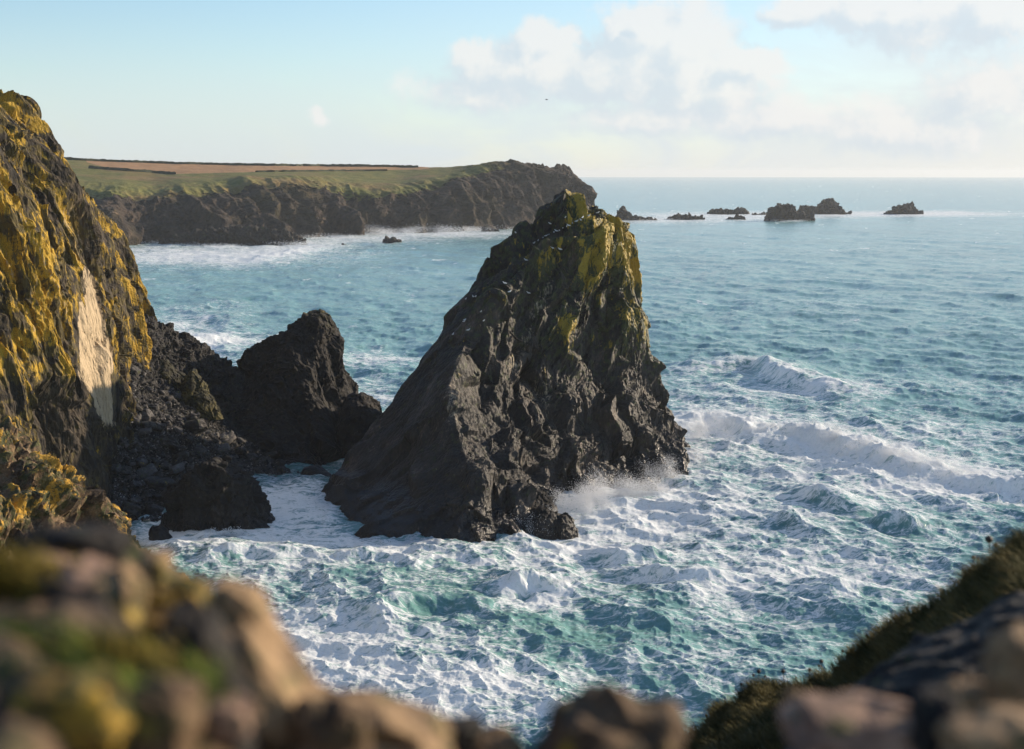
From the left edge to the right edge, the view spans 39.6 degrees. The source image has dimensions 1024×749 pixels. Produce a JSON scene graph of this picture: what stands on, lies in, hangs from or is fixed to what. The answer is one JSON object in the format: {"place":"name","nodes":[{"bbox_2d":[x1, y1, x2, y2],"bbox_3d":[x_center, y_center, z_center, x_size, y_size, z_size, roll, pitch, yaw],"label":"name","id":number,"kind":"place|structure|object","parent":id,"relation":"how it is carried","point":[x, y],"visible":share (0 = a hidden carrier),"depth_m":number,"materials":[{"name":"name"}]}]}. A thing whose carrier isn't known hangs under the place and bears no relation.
{"place":"outdoors","nodes":[
{"label":"outdoors","id":0,"kind":"place"},
{"bbox_2d":[0,89,157,496],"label":"cliff","id":1,"kind":"structure","parent":0,"point":[75,308],"depth_m":162.72,"materials":[{"name":"yellow stone"}]},
{"bbox_2d":[107,314,300,521],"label":"scree slope","id":2,"kind":"structure","parent":0,"point":[187,352],"depth_m":199.00,"materials":[{"name":"grey stone"}]},
{"bbox_2d":[110,501,121,510],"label":"boulder","id":3,"kind":"object","parent":2,"relation":"on","point":[117,504],"visible":0.38,"depth_m":166.34,"materials":[{"name":"yellow stone"}]},
{"bbox_2d":[111,463,121,474],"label":"boulder","id":4,"kind":"object","parent":2,"relation":"on","point":[115,468],"visible":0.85,"depth_m":171.09,"materials":[{"name":"grey stone"}]},
{"bbox_2d":[122,501,141,517],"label":"boulder","id":5,"kind":"object","parent":2,"relation":"on","point":[135,510],"visible":0.97,"depth_m":165.75,"materials":[{"name":"black stone"}]},
{"bbox_2d":[129,383,135,389],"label":"boulder","id":6,"kind":"object","parent":2,"relation":"on","point":[132,385],"visible":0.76,"depth_m":184.05,"materials":[{"name":"grey stone"}]},
{"bbox_2d":[127,496,140,503],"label":"boulder","id":7,"kind":"object","parent":2,"relation":"on","point":[135,500],"visible":0.8,"depth_m":168.06,"materials":[{"name":"grey stone"}]},
{"bbox_2d":[129,365,140,378],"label":"boulder","id":8,"kind":"object","parent":2,"relation":"on","point":[135,371],"visible":0.57,"depth_m":188.16,"materials":[{"name":"grey stone"}]},
{"bbox_2d":[130,480,141,488],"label":"boulder","id":9,"kind":"object","parent":2,"relation":"on","point":[135,484],"visible":1,"depth_m":171.00,"materials":[{"name":"grey stone"}]},
{"bbox_2d":[133,417,140,424],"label":"boulder","id":10,"kind":"object","parent":2,"relation":"on","point":[137,421],"visible":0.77,"depth_m":178.12,"materials":[{"name":"grey stone"}]},
{"bbox_2d":[136,404,142,411],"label":"boulder","id":11,"kind":"object","parent":2,"relation":"on","point":[139,408],"visible":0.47,"depth_m":180.38,"materials":[{"name":"grey stone"}]},
{"bbox_2d":[135,456,147,466],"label":"boulder","id":12,"kind":"object","parent":2,"relation":"on","point":[140,461],"visible":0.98,"depth_m":175.30,"materials":[{"name":"grey stone"}]},
{"bbox_2d":[138,377,144,384],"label":"boulder","id":13,"kind":"object","parent":2,"relation":"on","point":[142,380],"visible":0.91,"depth_m":189.22,"materials":[{"name":"grey stone"}]},
{"bbox_2d":[137,427,151,433],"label":"boulder","id":14,"kind":"object","parent":2,"relation":"on","point":[144,431],"visible":1,"depth_m":178.36,"materials":[{"name":"grey stone"}]},
{"bbox_2d":[135,463,157,479],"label":"boulder","id":15,"kind":"object","parent":2,"relation":"on","point":[148,470],"visible":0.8,"depth_m":175.02,"materials":[{"name":"grey stone"}]},
{"bbox_2d":[139,409,153,420],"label":"boulder","id":16,"kind":"object","parent":2,"relation":"on","point":[147,414],"visible":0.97,"depth_m":181.09,"materials":[{"name":"grey stone"}]},
{"bbox_2d":[139,421,156,428],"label":"boulder","id":17,"kind":"object","parent":2,"relation":"on","point":[148,424],"visible":1,"depth_m":179.30,"materials":[{"name":"grey stone"}]},
{"bbox_2d":[146,386,153,392],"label":"boulder","id":18,"kind":"object","parent":2,"relation":"on","point":[150,389],"visible":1,"depth_m":188.05,"materials":[{"name":"grey stone"}]},
{"bbox_2d":[149,381,155,385],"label":"boulder","id":19,"kind":"object","parent":2,"relation":"on","point":[151,383],"visible":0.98,"depth_m":191.76,"materials":[{"name":"grey stone"}]},
{"bbox_2d":[147,403,158,410],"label":"boulder","id":20,"kind":"object","parent":2,"relation":"on","point":[154,406],"visible":0.75,"depth_m":184.47,"materials":[{"name":"grey stone"}]},
{"bbox_2d":[152,421,165,431],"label":"boulder","id":21,"kind":"object","parent":2,"relation":"on","point":[160,427],"visible":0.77,"depth_m":181.45,"materials":[{"name":"grey stone"}]},
{"bbox_2d":[145,476,174,490],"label":"boulder","id":22,"kind":"object","parent":2,"relation":"on","point":[157,483],"visible":0.94,"depth_m":174.07,"materials":[{"name":"grey stone"}]},
{"bbox_2d":[163,395,173,401],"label":"boulder","id":23,"kind":"object","parent":2,"relation":"on","point":[168,398],"visible":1,"depth_m":191.01,"materials":[{"name":"grey stone"}]},
{"bbox_2d":[165,401,171,406],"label":"boulder","id":24,"kind":"object","parent":2,"relation":"on","point":[168,403],"visible":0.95,"depth_m":190.00,"materials":[{"name":"grey stone"}]},
{"bbox_2d":[159,359,185,390],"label":"pointed rock","id":25,"kind":"object","parent":2,"relation":"on","point":[169,372],"visible":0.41,"depth_m":197.53,"materials":[{"name":"grey stone"}]},
{"bbox_2d":[166,462,184,476],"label":"boulder","id":26,"kind":"object","parent":2,"relation":"on","point":[176,469],"visible":0.98,"depth_m":178.18,"materials":[{"name":"grey stone"}]},
{"bbox_2d":[171,391,180,400],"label":"boulder","id":27,"kind":"object","parent":2,"relation":"on","point":[177,395],"visible":0.78,"depth_m":195.18,"materials":[{"name":"grey stone"}]},
{"bbox_2d":[172,457,183,465],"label":"boulder","id":28,"kind":"object","parent":2,"relation":"on","point":[178,460],"visible":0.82,"depth_m":180.11,"materials":[{"name":"grey stone"}]},
{"bbox_2d":[174,425,182,433],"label":"boulder","id":29,"kind":"object","parent":2,"relation":"on","point":[179,430],"visible":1,"depth_m":184.56,"materials":[{"name":"grey stone"}]},
{"bbox_2d":[178,421,185,427],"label":"boulder","id":30,"kind":"object","parent":2,"relation":"on","point":[182,424],"visible":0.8,"depth_m":186.34,"materials":[{"name":"grey stone"}]},
{"bbox_2d":[186,412,199,419],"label":"boulder","id":31,"kind":"object","parent":2,"relation":"on","point":[191,416],"visible":0.62,"depth_m":188.71,"materials":[{"name":"grey stone"}]},
{"bbox_2d":[184,418,207,433],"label":"boulder","id":32,"kind":"object","parent":2,"relation":"on","point":[198,426],"visible":0.81,"depth_m":187.21,"materials":[{"name":"grey stone"}]},
{"bbox_2d":[113,372,287,516],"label":"rubble","id":33,"kind":"object","parent":2,"relation":"on","point":[152,449],"visible":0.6,"depth_m":183.50,"materials":[{"name":"grey stone"}]},
{"bbox_2d":[180,369,223,420],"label":"pointed rock","id":34,"kind":"object","parent":2,"relation":"on","point":[197,395],"visible":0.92,"depth_m":195.89,"materials":[{"name":"grey stone"}]},
{"bbox_2d":[201,439,208,445],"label":"boulder","id":35,"kind":"object","parent":2,"relation":"on","point":[205,442],"visible":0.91,"depth_m":187.25,"materials":[{"name":"grey stone"}]},
{"bbox_2d":[159,455,274,531],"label":"round rock","id":36,"kind":"object","parent":2,"relation":"on","point":[224,492],"visible":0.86,"depth_m":160.40,"materials":[{"name":"black stone"}]},
{"bbox_2d":[217,443,229,453],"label":"boulder","id":37,"kind":"object","parent":2,"relation":"on","point":[224,448],"visible":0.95,"depth_m":188.47,"materials":[{"name":"grey stone"}]},
{"bbox_2d":[220,430,235,443],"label":"boulder","id":38,"kind":"object","parent":2,"relation":"on","point":[229,437],"visible":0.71,"depth_m":194.26,"materials":[{"name":"grey stone"}]},
{"bbox_2d":[236,437,245,443],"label":"boulder","id":39,"kind":"object","parent":2,"relation":"on","point":[240,440],"visible":0.99,"depth_m":197.46,"materials":[{"name":"grey stone"}]},
{"bbox_2d":[278,466,286,472],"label":"boulder","id":40,"kind":"object","parent":2,"relation":"on","point":[282,468],"visible":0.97,"depth_m":191.81,"materials":[{"name":"grey stone"}]},
{"bbox_2d":[67,159,598,244],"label":"headland","id":41,"kind":"structure","parent":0,"point":[137,208],"depth_m":959.02,"materials":[{"name":"brown stone"}]},
{"bbox_2d":[88,165,175,173],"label":"hedge","id":42,"kind":"object","parent":41,"relation":"on","point":[125,169],"visible":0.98,"depth_m":1004.52,"materials":[{"name":"green plant"}]},
{"bbox_2d":[64,157,417,166],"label":"hedge","id":43,"kind":"object","parent":41,"relation":"on","point":[212,163],"visible":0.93,"depth_m":1120.46,"materials":[{"name":"green plant"}]},
{"bbox_2d":[255,169,386,171],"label":"hedge","id":44,"kind":"object","parent":41,"relation":"on","point":[320,170],"visible":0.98,"depth_m":1076.93,"materials":[{"name":"green plant"}]},
{"bbox_2d":[0,0,1023,176],"label":"sky","id":45,"kind":"structure","parent":0,"point":[632,88],"materials":[{"name":"blue"}]},
{"bbox_2d":[129,177,1023,748],"bbox_3d":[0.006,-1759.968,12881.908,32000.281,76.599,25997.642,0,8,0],"label":"sea","id":46,"kind":"structure","parent":0,"point":[771,549],"depth_m":195.81,"materials":[{"name":"liquid"}]},
{"bbox_2d":[0,415,138,554],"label":"crag","id":47,"kind":"structure","parent":46,"relation":"in","point":[37,487],"depth_m":86.12,"materials":[{"name":"brown stone"}]},
{"bbox_2d":[141,504,163,514],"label":"sea rock","id":48,"kind":"object","parent":46,"relation":"in","point":[152,509],"visible":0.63,"depth_m":167.92,"materials":[{"name":"black stone"}]},
{"bbox_2d":[148,524,172,540],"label":"sea rock","id":49,"kind":"object","parent":46,"relation":"in","point":[159,532],"visible":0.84,"depth_m":157.23,"materials":[{"name":"black stone"}]},
{"bbox_2d":[120,493,248,536],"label":"spray","id":50,"kind":"object","parent":46,"relation":"on","point":[226,533],"visible":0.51,"depth_m":156.58,"materials":[{"name":"white liquid"}]},
{"bbox_2d":[158,224,306,245],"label":"offshore rock","id":51,"kind":"object","parent":46,"relation":"in","point":[240,235],"visible":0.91,"depth_m":786.74,"materials":[{"name":"grey stone"}]},
{"bbox_2d":[236,309,358,465],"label":"sea stack","id":52,"kind":"object","parent":46,"relation":"in","point":[301,383],"visible":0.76,"depth_m":205.55,"materials":[{"name":"grey stone"}]},
{"bbox_2d":[300,464,331,476],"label":"sea rock","id":53,"kind":"object","parent":46,"relation":"in","point":[313,469],"visible":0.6,"depth_m":190.81,"materials":[{"name":"grey stone"}]},
{"bbox_2d":[335,391,381,457],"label":"shoulder rock","id":54,"kind":"object","parent":46,"relation":"in","point":[360,413],"visible":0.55,"depth_m":202.25,"materials":[{"name":"grey stone"}]},
{"bbox_2d":[382,236,401,242],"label":"offshore rock","id":55,"kind":"object","parent":46,"relation":"in","point":[386,239],"visible":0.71,"depth_m":810.84,"materials":[{"name":"grey stone"}]},
{"bbox_2d":[141,218,805,246],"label":"spray","id":56,"kind":"object","parent":46,"relation":"on","point":[405,230],"visible":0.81,"depth_m":917.50,"materials":[{"name":"white liquid"}]},
{"bbox_2d":[481,225,499,231],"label":"offshore rock","id":57,"kind":"object","parent":46,"relation":"in","point":[484,228],"visible":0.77,"depth_m":959.90,"materials":[{"name":"grey stone"}]},
{"bbox_2d":[321,189,690,542],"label":"sea stack","id":58,"kind":"object","parent":46,"relation":"in","point":[551,380],"visible":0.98,"depth_m":183.06,"materials":[{"name":"grey stone"}]},
{"bbox_2d":[507,479,556,511],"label":"wet ledge","id":59,"kind":"object","parent":46,"relation":"in","point":[543,498],"visible":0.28,"depth_m":163.71,"materials":[{"name":"grey stone"}]},
{"bbox_2d":[522,505,578,539],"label":"rock","id":60,"kind":"object","parent":46,"relation":"in","point":[562,526],"visible":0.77,"depth_m":159.38,"materials":[{"name":"grey stone"}]},
{"bbox_2d":[615,206,655,220],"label":"offshore rock","id":61,"kind":"object","parent":46,"relation":"in","point":[623,213],"visible":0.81,"depth_m":1187.13,"materials":[{"name":"grey stone"}]},
{"bbox_2d":[514,401,773,534],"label":"spray","id":62,"kind":"object","parent":46,"relation":"on","point":[590,496],"visible":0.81,"depth_m":177.00,"materials":[{"name":"white liquid"}]},
{"bbox_2d":[667,212,704,219],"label":"offshore rock","id":63,"kind":"object","parent":46,"relation":"in","point":[678,216],"visible":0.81,"depth_m":1203.43,"materials":[{"name":"grey stone"}]},
{"bbox_2d":[707,206,749,214],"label":"offshore rock","id":64,"kind":"object","parent":46,"relation":"in","point":[738,210],"visible":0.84,"depth_m":1360.65,"materials":[{"name":"grey stone"}]},
{"bbox_2d":[725,214,745,219],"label":"offshore rock","id":65,"kind":"object","parent":46,"relation":"in","point":[737,216],"visible":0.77,"depth_m":1205.39,"materials":[{"name":"grey stone"}]},
{"bbox_2d":[487,355,999,585],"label":"spray","id":66,"kind":"object","parent":46,"relation":"on","point":[836,430],"visible":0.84,"depth_m":193.32,"materials":[{"name":"white liquid"}]},
{"bbox_2d":[764,203,815,220],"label":"offshore rock","id":67,"kind":"object","parent":46,"relation":"in","point":[784,212],"visible":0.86,"depth_m":1170.16,"materials":[{"name":"grey stone"}]},
{"bbox_2d":[798,205,817,213],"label":"offshore rock","id":68,"kind":"object","parent":46,"relation":"in","point":[808,209],"visible":0.66,"depth_m":1359.19,"materials":[{"name":"grey stone"}]},
{"bbox_2d":[815,198,851,214],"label":"offshore rock","id":69,"kind":"object","parent":46,"relation":"in","point":[828,206],"visible":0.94,"depth_m":1357.25,"materials":[{"name":"grey stone"}]},
{"bbox_2d":[883,201,923,213],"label":"offshore rock","id":70,"kind":"object","parent":46,"relation":"in","point":[908,208],"visible":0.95,"depth_m":1357.44,"materials":[{"name":"grey stone"}]},
{"bbox_2d":[684,524,1023,748],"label":"grassy slope","id":71,"kind":"structure","parent":0,"point":[744,741],"depth_m":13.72,"materials":[{"name":"green plant"}]},
{"bbox_2d":[985,535,992,555],"bbox_3d":[3.670,1.361,10.904,0.060,0.277,0.061,-21,17,-27],"label":"dried flower","id":72,"kind":"object","parent":71,"relation":"on","point":[988,539],"visible":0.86,"depth_m":10.86,"materials":[{"name":"plant"}]},
{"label":"cliff top","id":73,"kind":"structure","parent":0,"visible":0},
{"bbox_2d":[0,554,219,748],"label":"rock ledge","id":74,"kind":"object","parent":73,"relation":"on","point":[16,732],"visible":0.1,"depth_m":1.49,"materials":[{"name":"brown stone"}]},
{"bbox_2d":[0,603,123,667],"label":"grass tuft","id":75,"kind":"object","parent":74,"relation":"on","point":[70,635],"visible":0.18,"depth_m":1.47,"materials":[{"name":"green plant"}]},
{"bbox_2d":[10,665,134,748],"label":"boulder","id":76,"kind":"object","parent":74,"relation":"on","point":[102,721],"visible":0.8,"depth_m":1.30,"materials":[{"name":"stone"}]},
{"bbox_2d":[1,716,50,734],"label":"boulder","id":77,"kind":"object","parent":76,"relation":"on","point":[40,725],"visible":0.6,"depth_m":1.28,"materials":[{"name":"brown stone"}]},
{"bbox_2d":[0,639,159,748],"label":"grass tuft","id":78,"kind":"object","parent":74,"relation":"on","point":[121,674],"visible":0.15,"depth_m":1.36,"materials":[{"name":"green plant"}]},
{"bbox_2d":[16,520,152,574],"bbox_3d":[-0.604,0.266,1.986,0.194,0.122,0.149,0,8,0],"label":"boulder","id":79,"kind":"object","parent":74,"relation":"on","point":[115,544],"visible":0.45,"depth_m":1.94,"materials":[{"name":"grey stone"}]},
{"bbox_2d":[26,550,143,589],"bbox_3d":[-0.576,0.278,1.797,0.201,0.100,0.146,0,8,0],"label":"boulder","id":80,"kind":"object","parent":74,"relation":"on","point":[86,572],"visible":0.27,"depth_m":1.77,"materials":[{"name":"stone"}]},
{"bbox_2d":[0,521,81,605],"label":"grass tuft","id":81,"kind":"object","parent":80,"relation":"on","point":[12,564],"visible":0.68,"depth_m":1.72,"materials":[{"name":"green plant"}]},
{"bbox_2d":[21,604,203,677],"bbox_3d":[-0.459,0.310,1.481,0.272,0.126,0.184,0,8,0],"label":"grass tuft","id":82,"kind":"object","parent":74,"relation":"on","point":[128,652],"visible":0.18,"depth_m":1.47,"materials":[{"name":"green plant"}]},
{"bbox_2d":[88,561,147,637],"bbox_3d":[-0.497,0.299,1.764,0.088,0.130,0.110,9,8,-1],"label":"boulder","id":83,"kind":"object","parent":74,"relation":"on","point":[125,592],"visible":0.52,"depth_m":1.74,"materials":[{"name":"brown stone"}]},
{"bbox_2d":[61,627,232,748],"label":"grass tuft","id":84,"kind":"object","parent":74,"relation":"on","point":[197,673],"visible":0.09,"depth_m":1.48,"materials":[{"name":"green plant"}]},
{"bbox_2d":[142,546,183,582],"bbox_3d":[-0.546,0.305,2.094,0.122,0.100,0.110,0,8,0],"label":"boulder","id":85,"kind":"object","parent":74,"relation":"on","point":[162,567],"visible":0.16,"depth_m":2.07,"materials":[{"name":"beige stone"}]},
{"bbox_2d":[120,672,206,748],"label":"boulder","id":86,"kind":"object","parent":74,"relation":"on","point":[171,714],"visible":0.63,"depth_m":1.35,"materials":[{"name":"brown stone"}]},
{"bbox_2d":[142,604,207,637],"bbox_3d":[-0.448,0.342,1.911,0.163,0.059,0.110,0,8,0],"label":"boulder","id":87,"kind":"object","parent":74,"relation":"on","point":[155,619],"visible":0.09,"depth_m":1.88,"materials":[{"name":"brown stone"}]},
{"bbox_2d":[145,576,209,611],"bbox_3d":[-0.486,0.338,2.052,0.095,0.090,0.099,0,8,0],"label":"boulder","id":88,"kind":"object","parent":74,"relation":"on","point":[162,593],"visible":0.41,"depth_m":2.03,"materials":[{"name":"brown stone"}]},
{"bbox_2d":[153,594,258,748],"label":"boulder","id":89,"kind":"object","parent":74,"relation":"on","point":[195,623],"visible":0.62,"depth_m":1.57,"materials":[{"name":"brown stone"}]},
{"bbox_2d":[201,693,253,743],"bbox_3d":[-0.299,0.360,1.483,0.055,0.045,0.057,0,8,0],"label":"boulder","id":90,"kind":"object","parent":74,"relation":"on","point":[228,718],"visible":0.87,"depth_m":1.46,"materials":[{"name":"brown stone"}]},
{"bbox_2d":[207,577,320,748],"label":"boulder","id":91,"kind":"object","parent":74,"relation":"on","point":[279,676],"visible":0.48,"depth_m":1.68,"materials":[{"name":"brown stone"}]},
{"bbox_2d":[289,695,371,748],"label":"boulder","id":92,"kind":"object","parent":74,"relation":"on","point":[334,722],"visible":1,"depth_m":1.61,"materials":[{"name":"brown stone"}]},
{"bbox_2d":[319,683,453,748],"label":"boulder","id":93,"kind":"object","parent":74,"relation":"on","point":[395,722],"visible":0.56,"depth_m":1.81,"materials":[{"name":"brown stone"}]},
{"bbox_2d":[442,714,484,748],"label":"boulder","id":94,"kind":"object","parent":74,"relation":"on","point":[467,730],"visible":0.41,"depth_m":1.91,"materials":[{"name":"grey stone"}]},
{"bbox_2d":[473,724,527,748],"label":"boulder","id":95,"kind":"object","parent":74,"relation":"on","point":[498,736],"visible":0.79,"depth_m":1.91,"materials":[{"name":"brown stone"}]},
{"bbox_2d":[532,680,688,748],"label":"boulder","id":96,"kind":"object","parent":74,"relation":"on","point":[607,714],"visible":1,"depth_m":1.88,"materials":[{"name":"brown stone"}]},
{"bbox_2d":[784,590,1023,748],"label":"rock outcrop","id":97,"kind":"object","parent":73,"relation":"on","point":[955,651],"visible":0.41,"depth_m":3.88,"materials":[{"name":"grey stone"}]},
{"bbox_2d":[782,689,804,704],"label":"boulder","id":98,"kind":"object","parent":97,"relation":"on","point":[789,695],"visible":0.48,"depth_m":2.16,"materials":[{"name":"stone"}]},
{"bbox_2d":[777,691,910,748],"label":"boulder","id":99,"kind":"object","parent":97,"relation":"on","point":[846,720],"visible":0.81,"depth_m":1.88,"materials":[{"name":"grey stone"}]},
{"bbox_2d":[908,686,963,748],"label":"boulder","id":100,"kind":"object","parent":97,"relation":"on","point":[931,709],"visible":0.73,"depth_m":1.67,"materials":[{"name":"grey stone"}]},
{"bbox_2d":[941,676,992,713],"bbox_3d":[0.614,0.450,1.878,0.101,0.102,0.096,0,8,0],"label":"boulder","id":101,"kind":"object","parent":97,"relation":"on","point":[967,692],"visible":0.27,"depth_m":1.85,"materials":[{"name":"brown stone"}]},
{"bbox_2d":[937,704,1023,748],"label":"boulder","id":102,"kind":"object","parent":97,"relation":"on","point":[1000,726],"visible":1,"depth_m":1.56,"materials":[{"name":"stone"}]},
{"bbox_2d":[980,621,1023,706],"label":"boulder","id":103,"kind":"object","parent":97,"relation":"on","point":[1002,666],"visible":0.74,"depth_m":1.79,"materials":[{"name":"brown stone"}]}
]}

